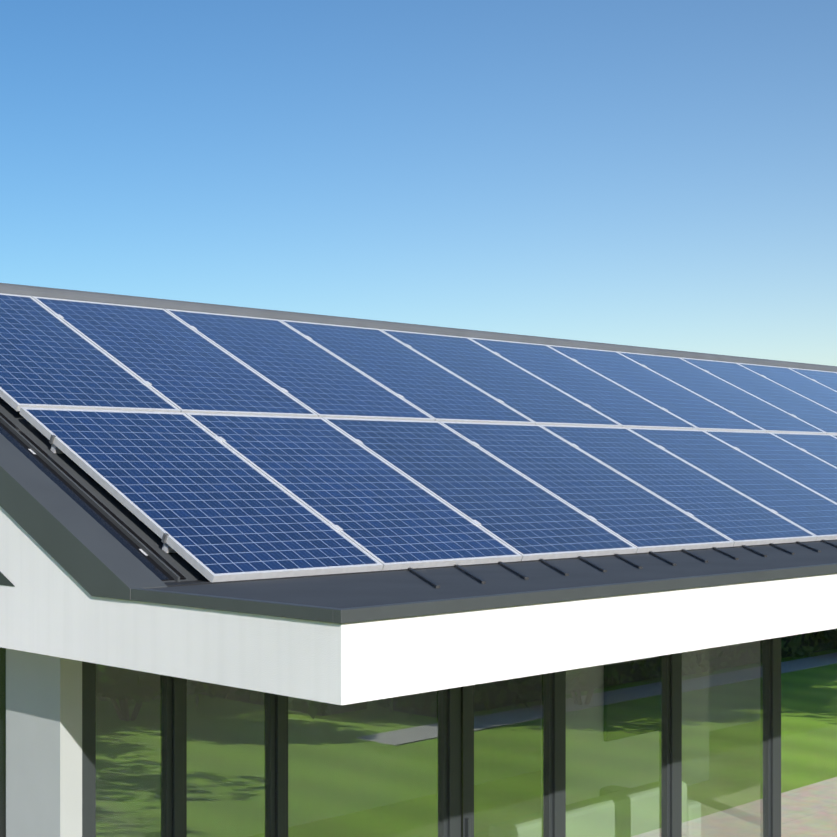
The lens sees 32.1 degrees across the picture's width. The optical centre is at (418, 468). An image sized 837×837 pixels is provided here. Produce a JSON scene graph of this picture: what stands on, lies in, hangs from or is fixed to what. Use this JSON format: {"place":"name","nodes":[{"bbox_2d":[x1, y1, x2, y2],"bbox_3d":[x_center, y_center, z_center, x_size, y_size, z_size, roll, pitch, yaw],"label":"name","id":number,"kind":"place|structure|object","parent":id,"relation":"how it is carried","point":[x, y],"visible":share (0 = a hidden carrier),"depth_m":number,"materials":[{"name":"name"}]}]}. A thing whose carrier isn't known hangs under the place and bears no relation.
{"place":"outdoors","nodes":[
{"label":"outdoors","id":0,"kind":"place"},
{"bbox_2d":[0,0,836,365],"label":"sky","id":1,"kind":"structure","parent":0,"point":[660,174],"materials":[{"name":"blue"}]},
{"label":"patio","id":2,"kind":"structure","parent":0,"visible":0},
{"bbox_2d":[6,648,81,836],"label":"pier wall","id":3,"kind":"structure","parent":2,"relation":"on","point":[43,745],"depth_m":6.96,"materials":[{"name":"white paint"}]},
{"bbox_2d":[0,647,4,836],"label":"window frame","id":4,"kind":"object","parent":3,"relation":"attached to","point":[2,742],"depth_m":7.34,"materials":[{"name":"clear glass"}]},
{"bbox_2d":[5,648,5,836],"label":"window frames","id":5,"kind":"structure","parent":3,"relation":"attached to","point":[5,742],"depth_m":7.26,"materials":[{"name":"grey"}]},
{"bbox_2d":[82,637,780,836],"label":"window frames","id":6,"kind":"structure","parent":2,"relation":"on","point":[457,761],"depth_m":8.81,"materials":[{"name":"grey metal"}]},
{"bbox_2d":[96,628,836,836],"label":"glazing","id":7,"kind":"structure","parent":6,"relation":"attached to","point":[368,769],"depth_m":9.20,"materials":[{"name":"clear glass"}]},
{"bbox_3d":[2.369,2.142,14.730,5.850,2.654,16.500,0,0,45],"label":"interior shell","id":8,"kind":"object","parent":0,"visible":0},
{"bbox_2d":[0,506,836,704],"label":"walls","id":9,"kind":"structure","parent":8,"relation":"on","point":[50,605],"depth_m":5.83,"materials":[{"name":"white paint"}]},
{"bbox_2d":[0,572,14,586],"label":"gable window","id":10,"kind":"structure","parent":9,"relation":"attached to","point":[4,580],"depth_m":6.62,"materials":[{"name":"grey"}]},
{"bbox_2d":[0,433,167,599],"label":"rake trim","id":11,"kind":"structure","parent":9,"relation":"attached to","point":[86,551],"depth_m":6.30,"materials":[{"name":"metal"}]},
{"bbox_2d":[0,397,207,582],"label":"roof sheets","id":12,"kind":"object","parent":9,"relation":"on","point":[141,529],"depth_m":6.80,"materials":[{"name":"metal"}]},
{"bbox_2d":[0,412,185,580],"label":"verge channel","id":13,"kind":"object","parent":12,"relation":"on","point":[121,537],"visible":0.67,"depth_m":6.69,"materials":[{"name":"black metal"}]},
{"bbox_2d":[165,309,434,420],"bbox_3d":[-0.816,-0.692,9.698,1.000,0.036,1.768,0,26,-45],"label":"solar panel","id":14,"kind":"object","parent":12,"relation":"on","point":[319,381],"visible":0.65,"depth_m":9.63,"materials":[{"name":"glass"},{"name":"silicon solar cells"},{"name":"aluminium"}]},
{"bbox_2d":[0,283,836,371],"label":"ridge cap","id":15,"kind":"object","parent":12,"relation":"on","point":[31,291],"visible":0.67,"depth_m":11.24,"materials":[{"name":"metal"}]},
{"bbox_2d":[29,314,815,555],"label":"clamps","id":16,"kind":"object","parent":12,"relation":"on","point":[166,548],"visible":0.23,"depth_m":8.29,"materials":[{"name":"metal"}]},
{"bbox_2d":[0,293,180,412],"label":"solar panel","id":17,"kind":"object","parent":16,"relation":"on","point":[49,359],"visible":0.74,"depth_m":8.11,"materials":[{"name":"glass"},{"name":"silicon solar cells"},{"name":"aluminium"}]},
{"bbox_2d":[32,296,317,416],"bbox_3d":[-1.528,-0.692,8.982,1.000,0.036,1.768,0,26,-45],"label":"solar panel","id":18,"kind":"object","parent":16,"relation":"on","point":[183,367],"visible":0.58,"depth_m":8.91,"materials":[{"name":"glass"},{"name":"silicon solar cells"},{"name":"aluminium"}]},
{"bbox_2d":[19,407,382,581],"bbox_3d":[-1.090,0.088,7.124,1.000,0.035,1.768,0,26,-45],"label":"solar panel","id":19,"kind":"object","parent":16,"relation":"on","point":[213,507],"visible":0.96,"depth_m":7.01,"materials":[{"name":"glass"},{"name":"silicon solar cells"},{"name":"aluminium"}]},
{"bbox_2d":[185,413,521,570],"bbox_3d":[-0.379,0.088,7.841,1.000,0.035,1.768,0,26,-45],"label":"solar panel","id":20,"kind":"object","parent":16,"relation":"on","point":[384,513],"visible":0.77,"depth_m":7.75,"materials":[{"name":"glass"},{"name":"silicon solar cells"},{"name":"aluminium"}]},
{"bbox_2d":[280,320,534,423],"bbox_3d":[-0.104,-0.692,10.415,1.000,0.036,1.768,0,26,-45],"label":"solar panel","id":21,"kind":"object","parent":16,"relation":"on","point":[430,388],"visible":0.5,"depth_m":10.35,"materials":[{"name":"glass"},{"name":"silicon solar cells"},{"name":"aluminium"}]},
{"bbox_2d":[322,417,636,560],"bbox_3d":[0.333,0.088,8.557,1.000,0.035,1.768,0,26,-45],"label":"solar panel","id":22,"kind":"object","parent":16,"relation":"on","point":[527,519],"visible":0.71,"depth_m":8.47,"materials":[{"name":"glass"}]},
{"bbox_2d":[379,329,621,426],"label":"solar panel","id":23,"kind":"object","parent":16,"relation":"on","point":[531,397],"visible":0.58,"depth_m":11.07,"materials":[{"name":"glass"}]},
{"bbox_2d":[468,337,698,429],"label":"solar panel","id":24,"kind":"object","parent":16,"relation":"on","point":[612,400],"visible":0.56,"depth_m":11.79,"materials":[{"name":"glass"}]},
{"bbox_2d":[439,421,733,552],"bbox_3d":[1.045,0.088,9.274,1.000,0.035,1.768,0,26,-45],"label":"solar panel","id":25,"kind":"object","parent":16,"relation":"on","point":[640,518],"visible":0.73,"depth_m":9.20,"materials":[{"name":"glass"}]},
{"bbox_2d":[547,345,765,431],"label":"solar panel","id":26,"kind":"object","parent":16,"relation":"on","point":[681,402],"visible":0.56,"depth_m":12.51,"materials":[{"name":"glass"}]},
{"bbox_2d":[540,425,816,546],"bbox_3d":[1.756,0.088,9.991,1.000,0.035,1.768,0,26,-45],"label":"solar panel","id":27,"kind":"object","parent":16,"relation":"on","point":[737,518],"visible":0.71,"depth_m":9.92,"materials":[{"name":"glass"}]},
{"bbox_2d":[616,351,825,433],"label":"solar panel","id":28,"kind":"object","parent":16,"relation":"on","point":[758,412],"visible":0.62,"depth_m":13.23,"materials":[{"name":"glass"}]},
{"bbox_2d":[627,428,836,540],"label":"solar panel","id":29,"kind":"object","parent":16,"relation":"on","point":[796,503],"visible":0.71,"depth_m":10.71,"materials":[{"name":"glass"}]},
{"bbox_2d":[679,357,836,434],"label":"solar panel","id":30,"kind":"object","parent":16,"relation":"on","point":[812,413],"visible":0.69,"depth_m":14.03,"materials":[{"name":"glass"}]},
{"bbox_2d":[702,430,836,503],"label":"solar panel","id":31,"kind":"object","parent":16,"relation":"on","point":[797,464],"visible":0.71,"depth_m":11.61,"materials":[{"name":"glass"}]},
{"bbox_2d":[770,432,836,467],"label":"solar panel","id":32,"kind":"object","parent":16,"relation":"on","point":[823,447],"visible":0.75,"depth_m":12.42,"materials":[{"name":"glass"}]},
{"bbox_2d":[737,363,836,412],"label":"solar panel","id":33,"kind":"object","parent":12,"relation":"on","point":[806,387],"visible":0.71,"depth_m":14.92,"materials":[{"name":"glass"}]},
{"bbox_2d":[789,368,836,391],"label":"solar panel","id":34,"kind":"object","parent":12,"relation":"on","point":[828,379],"visible":0.75,"depth_m":15.72,"materials":[{"name":"glass"}]},
{"bbox_2d":[131,563,836,623],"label":"eave trim","id":35,"kind":"structure","parent":9,"relation":"attached to","point":[338,615],"depth_m":5.62,"materials":[{"name":"grey metal"}]},
{"bbox_2d":[150,540,836,607],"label":"eave","id":36,"kind":"object","parent":9,"relation":"on","point":[362,589],"visible":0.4,"depth_m":6.50,"materials":[{"name":"grey metal"}]},
{"bbox_2d":[165,539,836,587],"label":"eave seams","id":37,"kind":"object","parent":36,"relation":"on","point":[412,570],"visible":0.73,"depth_m":7.28,"materials":[{"name":"black metal"}]}
]}

